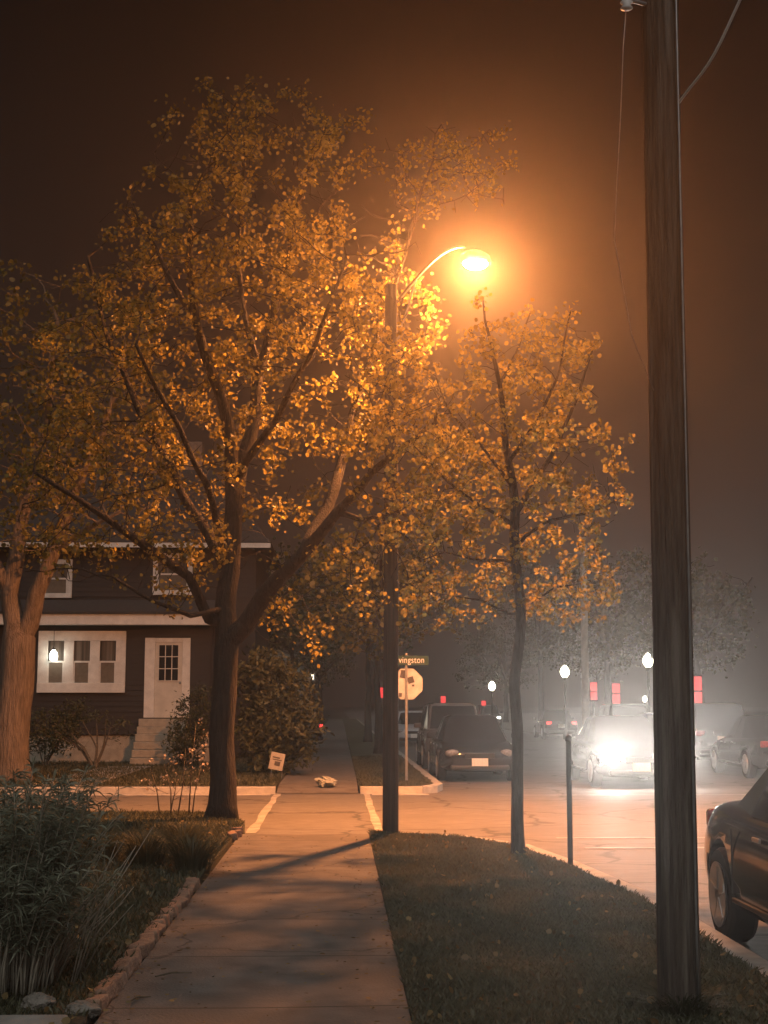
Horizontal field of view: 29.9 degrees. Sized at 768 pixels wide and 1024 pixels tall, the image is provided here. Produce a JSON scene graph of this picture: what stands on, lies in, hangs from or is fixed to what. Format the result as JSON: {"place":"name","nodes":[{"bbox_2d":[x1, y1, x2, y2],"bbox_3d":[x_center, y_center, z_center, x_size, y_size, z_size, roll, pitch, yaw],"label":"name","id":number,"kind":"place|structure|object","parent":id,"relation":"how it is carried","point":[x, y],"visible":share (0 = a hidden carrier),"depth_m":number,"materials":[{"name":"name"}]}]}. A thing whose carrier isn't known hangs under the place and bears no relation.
{"place":"outdoors","nodes":[
{"label":"outdoors","id":0,"kind":"place"},
{"bbox_2d":[0,1015,67,1023],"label":"front walk","id":1,"kind":"structure","parent":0,"point":[27,1019],"depth_m":6.89,"materials":[{"name":"concrete"}]},
{"bbox_2d":[29,766,150,786],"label":"house path","id":2,"kind":"structure","parent":0,"point":[131,770],"depth_m":32.48,"materials":[{"name":"concrete"}]},
{"bbox_2d":[0,808,244,1023],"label":"lawn","id":3,"kind":"structure","parent":0,"point":[79,1019],"depth_m":10.90,"materials":[{"name":"plant"}]},
{"bbox_2d":[0,767,59,866],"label":"spiky shrub","id":4,"kind":"object","parent":3,"relation":"on","point":[18,781],"visible":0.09,"depth_m":8.72,"materials":[{"name":"green plant"}]},
{"bbox_2d":[20,992,55,1009],"bbox_3d":[-1.751,2.494,7.299,0.172,0.109,0.151,-4,-9,26],"label":"garden stone","id":5,"kind":"object","parent":3,"relation":"on","point":[33,999],"visible":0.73,"depth_m":7.26,"materials":[{"name":"stone"}]},
{"bbox_2d":[0,756,135,1002],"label":"spiky shrub","id":6,"kind":"object","parent":3,"relation":"on","point":[38,892],"visible":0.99,"depth_m":7.55,"materials":[{"name":"green plant"}]},
{"bbox_2d":[65,1000,101,1018],"bbox_3d":[-1.506,2.497,7.208,0.185,0.096,0.171,0,-8,-2],"label":"garden stone","id":7,"kind":"object","parent":3,"relation":"on","point":[95,1009],"visible":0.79,"depth_m":7.17,"materials":[{"name":"stone"}]},
{"bbox_2d":[40,827,152,986],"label":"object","id":8,"kind":"object","parent":3,"relation":"on","point":[60,960],"visible":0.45,"depth_m":8.00,"materials":[{"name":"plant"}]},
{"bbox_2d":[85,994,108,1016],"bbox_3d":[-1.485,2.549,7.435,0.095,0.090,0.195,-4,-11,2],"label":"edging brick","id":9,"kind":"object","parent":3,"relation":"on","point":[102,1000],"visible":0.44,"depth_m":7.39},
{"bbox_2d":[88,981,117,1002],"bbox_3d":[-1.493,2.567,7.659,0.095,0.090,0.195,-14,-7,6],"label":"edging brick","id":10,"kind":"object","parent":3,"relation":"on","point":[109,989],"visible":0.59,"depth_m":7.64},
{"bbox_2d":[96,975,123,992],"bbox_3d":[-1.497,2.597,7.877,0.095,0.090,0.195,-10,-10,7],"label":"edging brick","id":11,"kind":"object","parent":3,"relation":"on","point":[118,980],"visible":0.48,"depth_m":7.88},
{"bbox_2d":[76,825,146,861],"bbox_3d":[-2.766,3.278,14.213,1.071,0.330,1.100,0,-8,-2],"label":"grass tuft","id":12,"kind":"object","parent":3,"relation":"on","point":[108,850],"visible":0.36,"depth_m":14.14,"materials":[{"name":"plant"}]},
{"bbox_2d":[106,971,127,985],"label":"edging brick","id":13,"kind":"object","parent":3,"relation":"on","point":[125,977],"visible":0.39,"depth_m":8.09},
{"bbox_2d":[111,958,133,979],"bbox_3d":[-1.508,2.645,8.300,0.095,0.090,0.195,-10,-3,-1],"label":"edging brick","id":14,"kind":"object","parent":3,"relation":"on","point":[126,965],"visible":0.69,"depth_m":8.27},
{"bbox_2d":[117,956,138,972],"bbox_3d":[-1.517,2.679,8.512,0.095,0.090,0.195,-4,-12,4],"label":"edging brick","id":15,"kind":"object","parent":3,"relation":"on","point":[135,961],"visible":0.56,"depth_m":8.51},
{"bbox_2d":[124,947,141,965],"bbox_3d":[-1.527,2.717,8.740,0.095,0.090,0.195,-11,-1,-5],"label":"edging brick","id":16,"kind":"object","parent":3,"relation":"on","point":[137,950],"visible":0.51,"depth_m":8.75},
{"bbox_2d":[126,941,149,958],"bbox_3d":[-1.533,2.734,8.971,0.095,0.090,0.195,0,-8,9],"label":"edging brick","id":17,"kind":"object","parent":3,"relation":"on","point":[143,946],"visible":0.61,"depth_m":8.95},
{"bbox_2d":[138,937,154,959],"bbox_3d":[-1.538,2.785,9.184,0.095,0.090,0.195,8,0,8],"label":"edging brick","id":18,"kind":"object","parent":3,"relation":"on","point":[151,941],"visible":0.34,"depth_m":9.22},
{"bbox_2d":[97,826,196,866],"bbox_3d":[-2.259,3.217,13.821,1.147,0.346,1.202,0,-8,-2],"label":"grass tuft","id":19,"kind":"object","parent":3,"relation":"on","point":[144,856],"visible":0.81,"depth_m":13.70,"materials":[{"name":"plant"}]},
{"bbox_2d":[140,932,154,947],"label":"edging brick","id":20,"kind":"object","parent":3,"relation":"on","point":[149,935],"visible":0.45,"depth_m":9.41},
{"bbox_2d":[144,928,159,943],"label":"edging brick","id":21,"kind":"object","parent":3,"relation":"on","point":[156,931],"visible":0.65,"depth_m":9.56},
{"bbox_2d":[145,922,165,937],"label":"edging brick","id":22,"kind":"object","parent":3,"relation":"on","point":[161,927],"visible":0.34,"depth_m":9.85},
{"bbox_2d":[150,918,165,924],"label":"edging brick","id":23,"kind":"object","parent":3,"relation":"on","point":[162,920],"visible":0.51,"depth_m":9.98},
{"bbox_2d":[154,914,169,927],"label":"edging brick","id":24,"kind":"object","parent":3,"relation":"on","point":[166,917],"visible":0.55,"depth_m":10.20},
{"bbox_2d":[160,908,172,923],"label":"edging brick","id":25,"kind":"object","parent":3,"relation":"on","point":[170,912],"visible":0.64,"depth_m":10.41,"materials":[{"name":"stone"}]},
{"bbox_2d":[165,905,178,918],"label":"edging brick","id":26,"kind":"object","parent":3,"relation":"on","point":[175,911],"visible":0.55,"depth_m":10.63,"materials":[{"name":"stone"}]},
{"bbox_2d":[141,718,208,814],"bbox_3d":[-2.922,3.588,20.232,0.984,1.386,0.338,0,-8,-2],"label":"sapling","id":27,"kind":"object","parent":3,"relation":"on","point":[182,787],"visible":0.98,"depth_m":20.19,"materials":[{"name":"plant"}]},
{"bbox_2d":[169,901,181,912],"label":"edging brick","id":28,"kind":"object","parent":3,"relation":"on","point":[179,905],"visible":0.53,"depth_m":10.85,"materials":[{"name":"stone"}]},
{"bbox_2d":[171,896,188,908],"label":"edging brick","id":29,"kind":"object","parent":3,"relation":"on","point":[184,901],"visible":0.51,"depth_m":11.14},
{"bbox_2d":[136,819,223,849],"bbox_3d":[-2.098,3.420,15.207,1.051,0.313,0.958,0,-8,-2],"label":"grass tuft","id":30,"kind":"object","parent":3,"relation":"on","point":[174,830],"visible":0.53,"depth_m":15.14,"materials":[{"name":"plant"}]},
{"bbox_2d":[174,892,189,902],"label":"edging brick","id":31,"kind":"object","parent":3,"relation":"on","point":[185,895],"visible":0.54,"depth_m":11.39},
{"bbox_2d":[178,888,189,893],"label":"edging brick","id":32,"kind":"object","parent":3,"relation":"on","point":[185,890],"visible":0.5,"depth_m":11.57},
{"bbox_2d":[183,881,195,895],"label":"edging brick","id":33,"kind":"object","parent":3,"relation":"on","point":[191,885],"visible":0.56,"depth_m":12.01,"materials":[{"name":"stone"}]},
{"bbox_2d":[186,877,197,890],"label":"edging brick","id":34,"kind":"object","parent":3,"relation":"on","point":[192,879],"visible":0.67,"depth_m":12.21,"materials":[{"name":"stone"}]},
{"bbox_2d":[140,831,244,873],"bbox_3d":[-1.767,3.141,13.252,1.098,0.346,1.117,0,-8,-2],"label":"grass tuft","id":35,"kind":"object","parent":3,"relation":"on","point":[186,856],"visible":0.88,"depth_m":13.14,"materials":[{"name":"plant"}]},
{"bbox_2d":[227,831,237,840],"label":"edging brick","id":36,"kind":"object","parent":3,"relation":"on","point":[231,833],"visible":0.76,"depth_m":16.71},
{"bbox_2d":[227,830,241,837],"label":"edging brick","id":37,"kind":"object","parent":3,"relation":"on","point":[239,832],"visible":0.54,"depth_m":16.98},
{"bbox_2d":[0,74,518,819],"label":"maple tree","id":38,"kind":"object","parent":3,"relation":"on","point":[232,630],"visible":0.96,"depth_m":19.90,"materials":[{"name":"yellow plant"}]},
{"bbox_2d":[0,719,328,791],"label":"lawn","id":39,"kind":"structure","parent":0,"point":[325,722],"depth_m":30.92,"materials":[{"name":"plant"}]},
{"bbox_2d":[29,693,100,765],"bbox_3d":[-8.474,5.641,37.145,2.304,1.943,1.199,1,-8,-10],"label":"foundation shrub","id":40,"kind":"object","parent":39,"relation":"on","point":[77,713],"visible":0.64,"depth_m":37.04,"materials":[{"name":"plant"}]},
{"bbox_2d":[35,709,137,767],"bbox_3d":[-7.400,5.687,35.851,2.559,1.545,0.960,0,-8,-2],"label":"spreading shrub","id":41,"kind":"object","parent":39,"relation":"on","point":[67,736],"visible":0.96,"depth_m":35.85,"materials":[{"name":"plant"}]},
{"bbox_2d":[0,250,193,781],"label":"shade tree","id":42,"kind":"object","parent":39,"relation":"on","point":[17,664],"visible":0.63,"depth_m":29.19,"materials":[{"name":"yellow plant"}]},
{"bbox_2d":[0,442,280,764],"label":"house","id":43,"kind":"structure","parent":39,"relation":"on","point":[133,657],"depth_m":39.64,"materials":[{"name":"wood"}]},
{"bbox_2d":[49,625,57,660],"bbox_3d":[-9.011,3.568,39.318,0.230,0.981,0.224,0,-8,-2],"label":"porch lantern","id":44,"kind":"object","parent":43,"relation":"hanging from","point":[53,656],"visible":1,"depth_m":39.21,"materials":[{"name":"white glass"}]},
{"bbox_2d":[40,559,72,597],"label":"window","id":45,"kind":"structure","parent":43,"relation":"in","point":[62,588],"depth_m":42.78,"materials":[{"name":"white glass"}]},
{"bbox_2d":[36,631,125,692],"bbox_3d":[-8.297,4.110,39.519,2.395,1.688,0.098,0,-8,-2],"label":"window","id":46,"kind":"structure","parent":43,"relation":"in","point":[87,661],"depth_m":39.52,"materials":[{"name":"white glass"}]},
{"bbox_2d":[154,642,182,717],"bbox_3d":[-5.922,4.607,39.529,0.743,2.054,0.088,0,-8,-2],"label":"door","id":47,"kind":"structure","parent":43,"relation":"in","point":[168,655],"depth_m":39.54,"materials":[{"name":"paint"}]},
{"bbox_2d":[152,553,192,594],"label":"window","id":48,"kind":"structure","parent":43,"relation":"in","point":[175,578],"depth_m":42.91,"materials":[{"name":"white glass"}]},
{"bbox_2d":[161,681,211,765],"bbox_3d":[-4.954,5.577,36.960,1.662,2.457,1.256,7,-10,-40],"label":"yew shrub","id":49,"kind":"object","parent":39,"relation":"on","point":[187,744],"visible":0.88,"depth_m":36.94,"materials":[{"name":"plant"}]},
{"bbox_2d":[268,752,285,778],"bbox_3d":[-2.271,5.384,30.503,0.368,0.617,0.019,1,-8,-10],"label":"yard sign","id":50,"kind":"object","parent":39,"relation":"on","point":[276,762],"visible":0.98,"depth_m":30.51,"materials":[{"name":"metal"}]},
{"bbox_2d":[234,642,334,775],"bbox_3d":[-2.354,4.551,32.640,2.371,3.174,2.132,-2,-8,15],"label":"evergreen bush","id":51,"kind":"object","parent":39,"relation":"on","point":[275,729],"visible":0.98,"depth_m":32.30,"materials":[{"name":"plant"}]},
{"bbox_2d":[268,623,314,706],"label":"house","id":52,"kind":"structure","parent":39,"relation":"on","point":[296,648],"depth_m":91.45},
{"bbox_2d":[268,536,331,660],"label":"garden tree","id":53,"kind":"object","parent":39,"relation":"on","point":[272,638],"visible":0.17,"depth_m":59.63,"materials":[{"name":"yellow plant"}]},
{"bbox_2d":[285,700,319,757],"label":"hedge shrub","id":54,"kind":"object","parent":39,"relation":"on","point":[315,743],"visible":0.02,"depth_m":43.15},
{"bbox_2d":[286,722,323,741],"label":"car","id":55,"kind":"object","parent":39,"relation":"on","point":[320,737],"visible":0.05,"depth_m":50.68,"materials":[{"name":"blue paint"}]},
{"bbox_2d":[268,577,343,694],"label":"garden tree","id":56,"kind":"object","parent":39,"relation":"on","point":[294,659],"visible":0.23,"depth_m":84.48,"materials":[{"name":"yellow plant"}]},
{"bbox_2d":[294,610,364,723],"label":"roadside tree","id":57,"kind":"object","parent":39,"relation":"on","point":[319,673],"visible":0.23,"depth_m":118.81,"materials":[{"name":"brown plant"}]},
{"bbox_2d":[0,791,436,833],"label":"cross street","id":58,"kind":"structure","parent":0,"point":[318,813],"depth_m":23.41,"materials":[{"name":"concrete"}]},
{"bbox_2d":[9,794,428,795],"bbox_3d":[-29.984,5.233,26.397,61.700,0.001,0.425,0,-8,-2],"label":"gutter","id":59,"kind":"object","parent":58,"relation":"on","point":[195,794],"visible":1,"depth_m":27.28,"materials":[{"name":"concrete"}]},
{"bbox_2d":[246,794,381,832],"bbox_3d":[-1.040,4.773,22.998,1.845,0.001,9.100,0,-8,-2],"label":"crosswalk marking","id":60,"kind":"object","parent":58,"relation":"on","point":[266,809],"visible":0.94,"depth_m":22.13,"materials":[{"name":"paint"}]},
{"bbox_2d":[0,719,442,793],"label":"kerb","id":61,"kind":"structure","parent":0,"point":[436,786],"depth_m":27.46,"materials":[{"name":"concrete"}]},
{"bbox_2d":[95,834,411,1023],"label":"sidewalk","id":62,"kind":"structure","parent":0,"point":[243,991],"depth_m":9.28,"materials":[{"name":"concrete"}]},
{"bbox_2d":[155,971,191,976],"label":"fallen twig","id":63,"kind":"object","parent":62,"relation":"on","point":[171,973],"visible":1,"depth_m":8.30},
{"bbox_2d":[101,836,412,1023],"bbox_3d":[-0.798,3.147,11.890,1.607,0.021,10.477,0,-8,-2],"label":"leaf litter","id":64,"kind":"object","parent":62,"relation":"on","point":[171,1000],"visible":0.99,"depth_m":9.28,"materials":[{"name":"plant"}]},
{"bbox_2d":[277,719,357,792],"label":"sidewalk","id":65,"kind":"structure","parent":0,"point":[334,761],"depth_m":35.24,"materials":[{"name":"concrete"}]},
{"bbox_2d":[314,776,336,787],"bbox_3d":[-1.155,5.304,28.274,0.429,0.239,0.352,-2,-8,18],"label":"plastic bag","id":66,"kind":"object","parent":65,"relation":"on","point":[324,781],"visible":1,"depth_m":28.20,"materials":[{"name":"plastic"}]},
{"bbox_2d":[0,0,767,706],"label":"sky","id":67,"kind":"structure","parent":0,"point":[81,81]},
{"bbox_2d":[343,719,431,792],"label":"verge","id":68,"kind":"structure","parent":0,"point":[354,731],"depth_m":61.92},
{"bbox_2d":[302,555,420,741],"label":"street tree","id":69,"kind":"object","parent":68,"relation":"on","point":[368,729],"visible":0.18,"depth_m":61.41,"materials":[{"name":"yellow plant"}]},
{"bbox_2d":[270,518,471,766],"bbox_3d":[0.079,3.353,36.084,4.880,6.294,4.680,6,-10,-38],"label":"street tree","id":70,"kind":"object","parent":68,"relation":"on","point":[371,630],"visible":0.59,"depth_m":36.06,"materials":[{"name":"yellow plant"}]},
{"bbox_2d":[298,534,462,753],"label":"street tree","id":71,"kind":"object","parent":68,"relation":"on","point":[378,741],"visible":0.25,"depth_m":46.72,"materials":[{"name":"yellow plant"}]},
{"bbox_2d":[351,754,430,785],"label":"verge grass","id":72,"kind":"structure","parent":68,"relation":"on","point":[368,769],"depth_m":32.43,"materials":[{"name":"plant"}]},
{"bbox_2d":[398,653,427,779],"bbox_3d":[0.503,4.266,29.117,0.800,2.804,0.060,0,-8,-2],"label":"stop sign","id":73,"kind":"object","parent":68,"relation":"on","point":[410,684],"visible":0.91,"depth_m":29.24,"materials":[{"name":"metal"}]},
{"bbox_2d":[314,707,767,718],"bbox_3d":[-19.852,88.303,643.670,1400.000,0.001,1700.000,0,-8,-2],"label":"ground","id":74,"kind":"structure","parent":0,"point":[336,712],"depth_m":652.05,"materials":[{"name":"soil"}]},
{"bbox_2d":[564,537,602,725],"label":"utility pole","id":75,"kind":"object","parent":74,"relation":"on","point":[585,673],"visible":0.6,"depth_m":59.13,"materials":[{"name":"paint"}]},
{"bbox_2d":[400,832,767,975],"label":"kerb","id":76,"kind":"structure","parent":74,"relation":"on","point":[741,951],"depth_m":10.06,"materials":[{"name":"concrete"}]},
{"bbox_2d":[343,710,767,960],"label":"street","id":77,"kind":"structure","parent":0,"point":[477,804],"depth_m":23.58,"materials":[{"name":"asphalt"}]},
{"bbox_2d":[398,711,421,740],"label":"car","id":78,"kind":"object","parent":77,"relation":"on","point":[414,717],"visible":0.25,"depth_m":60.20,"materials":[{"name":"silver metal"}]},
{"bbox_2d":[440,696,445,702],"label":"traffic signal","id":79,"kind":"object","parent":77,"relation":"on","point":[442,699],"visible":0.52,"depth_m":119.13,"materials":[{"name":"red metal"}]},
{"bbox_2d":[414,703,478,768],"bbox_3d":[1.871,6.159,39.805,2.160,1.740,4.571,0,-8,-2],"label":"car","id":80,"kind":"object","parent":77,"relation":"on","point":[433,715],"visible":0.33,"depth_m":39.33,"materials":[{"name":"grey paint"}]},
{"bbox_2d":[426,715,511,780],"bbox_3d":[2.034,5.503,33.841,2.160,1.450,4.571,0,-8,-2],"label":"car","id":81,"kind":"object","parent":77,"relation":"on","point":[469,743],"visible":0.91,"depth_m":32.30,"materials":[{"name":"black paint"}]},
{"bbox_2d":[477,705,502,725],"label":"car","id":82,"kind":"object","parent":77,"relation":"on","point":[487,710],"visible":0.34,"depth_m":113.38,"materials":[{"name":"grey paint"}]},
{"bbox_2d":[489,681,494,715],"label":"globe lamp","id":83,"kind":"object","parent":77,"relation":"on","point":[491,686],"visible":0.73,"depth_m":94.42,"materials":[{"name":"glass"}]},
{"bbox_2d":[532,710,577,738],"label":"car","id":84,"kind":"object","parent":77,"relation":"on","point":[550,722],"visible":0.94,"depth_m":72.74,"materials":[{"name":"black paint"}]},
{"bbox_2d":[560,665,568,738],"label":"globe lamp","id":85,"kind":"object","parent":77,"relation":"on","point":[564,671],"visible":0.97,"depth_m":71.68,"materials":[{"name":"glass"}]},
{"bbox_2d":[589,681,597,715],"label":"traffic signal","id":86,"kind":"object","parent":77,"relation":"on","point":[593,691],"visible":0.92,"depth_m":59.79,"materials":[{"name":"red metal"}]},
{"bbox_2d":[571,716,653,786],"bbox_3d":[5.132,5.169,31.357,2.160,1.450,4.571,0,-8,-2],"label":"car","id":87,"kind":"object","parent":77,"relation":"on","point":[612,746],"visible":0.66,"depth_m":30.35,"materials":[{"name":"black paint"}]},
{"bbox_2d":[611,682,620,703],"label":"traffic signal","id":88,"kind":"object","parent":77,"relation":"on","point":[615,693],"visible":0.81,"depth_m":57.80,"materials":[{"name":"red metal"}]},
{"bbox_2d":[598,704,648,715],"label":"car","id":89,"kind":"object","parent":77,"relation":"on","point":[620,709],"visible":0.02,"depth_m":51.42,"materials":[{"name":"grey paint"}]},
{"bbox_2d":[556,794,745,847],"bbox_3d":[6.292,4.654,22.130,8.446,0.001,10.262,0,-8,-2],"label":"stop marking","id":90,"kind":"object","parent":77,"relation":"on","point":[628,837],"visible":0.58,"depth_m":18.33,"materials":[{"name":"paint"}]},
{"bbox_2d":[637,712,695,757],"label":"car","id":91,"kind":"object","parent":77,"relation":"on","point":[648,716],"visible":0.01,"depth_m":46.16,"materials":[{"name":"white paint"}]},
{"bbox_2d":[694,675,702,759],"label":"traffic signal","id":92,"kind":"object","parent":77,"relation":"on","point":[698,693],"visible":0.59,"depth_m":44.92,"materials":[{"name":"red metal"}]},
{"bbox_2d":[694,703,744,756],"bbox_3d":[9.087,6.323,41.026,2.160,1.740,4.571,0,-8,-2],"label":"car","id":93,"kind":"object","parent":77,"relation":"on","point":[709,718],"visible":0.22,"depth_m":39.05,"materials":[{"name":"black paint"}]},
{"bbox_2d":[704,768,767,941],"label":"car","id":94,"kind":"object","parent":77,"relation":"on","point":[736,851],"visible":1,"depth_m":10.03,"materials":[{"name":"black paint"}]},
{"bbox_2d":[710,715,767,777],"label":"car","id":95,"kind":"object","parent":77,"relation":"on","point":[743,743],"visible":1,"depth_m":33.96,"materials":[{"name":"black paint"}]},
{"bbox_2d":[367,828,767,1023],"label":"verge","id":96,"kind":"structure","parent":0,"point":[566,957],"depth_m":9.00,"materials":[{"name":"plant"}]},
{"bbox_2d":[2,820,766,1023],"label":"leaf litter","id":97,"kind":"object","parent":96,"relation":"on","point":[65,1020],"visible":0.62,"depth_m":9.11,"materials":[{"name":"plant"}]},
{"bbox_2d":[382,245,490,833],"bbox_3d":[0.734,-0.017,20.226,0.479,8.825,4.936,-3,-8,19],"label":"street lamp","id":98,"kind":"object","parent":96,"relation":"on","point":[475,259],"visible":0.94,"depth_m":17.66,"materials":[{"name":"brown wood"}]},
{"bbox_2d":[361,287,638,853],"bbox_3d":[1.178,0.594,15.555,3.203,6.256,2.219,-1,-8,9],"label":"young tree","id":99,"kind":"object","parent":96,"relation":"on","point":[515,505],"visible":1,"depth_m":15.60,"materials":[{"name":"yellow plant"}]},
{"bbox_2d":[565,735,572,864],"bbox_3d":[1.829,2.888,14.204,0.070,1.360,0.070,0,-8,-2],"label":"kerb post","id":100,"kind":"object","parent":96,"relation":"on","point":[568,739],"visible":0.87,"depth_m":14.19,"materials":[{"name":"black metal"}]},
{"bbox_2d":[614,0,740,1010],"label":"utility pole","id":101,"kind":"object","parent":96,"relation":"on","point":[677,929],"visible":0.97,"depth_m":7.58,"materials":[{"name":"brown wood"}]},
{"bbox_2d":[611,975,767,1016],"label":"grass tuft","id":102,"kind":"object","parent":96,"relation":"on","point":[686,1007],"visible":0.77,"depth_m":7.20,"materials":[{"name":"plant"}]},
{"bbox_2d":[499,713,710,759],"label":"pavement","id":103,"kind":"structure","parent":0,"point":[528,724],"depth_m":125.82,"materials":[{"name":"concrete"}]},
{"bbox_2d":[452,614,554,721],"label":"roadside tree","id":104,"kind":"object","parent":103,"relation":"on","point":[497,648],"visible":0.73,"depth_m":134.13,"materials":[{"name":"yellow plant"}]},
{"bbox_2d":[479,556,578,719],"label":"roadside tree","id":105,"kind":"object","parent":103,"relation":"on","point":[539,627],"visible":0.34,"depth_m":91.72,"materials":[{"name":"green plant"}]},
{"bbox_2d":[538,592,651,702],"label":"roadside tree","id":106,"kind":"object","parent":103,"relation":"on","point":[553,648],"visible":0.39,"depth_m":79.79,"materials":[{"name":"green plant"}]},
{"bbox_2d":[550,546,652,703],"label":"roadside tree","id":107,"kind":"object","parent":103,"relation":"on","point":[605,635],"visible":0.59,"depth_m":67.84,"materials":[{"name":"grey plant"}]},
{"bbox_2d":[643,653,652,711],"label":"globe lamp","id":108,"kind":"object","parent":103,"relation":"on","point":[648,662],"visible":0.62,"depth_m":61.91,"materials":[{"name":"glass"}]},
{"bbox_2d":[604,546,758,702],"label":"roadside tree","id":109,"kind":"object","parent":103,"relation":"on","point":[704,634],"visible":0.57,"depth_m":58.02,"materials":[{"name":"grey plant"}]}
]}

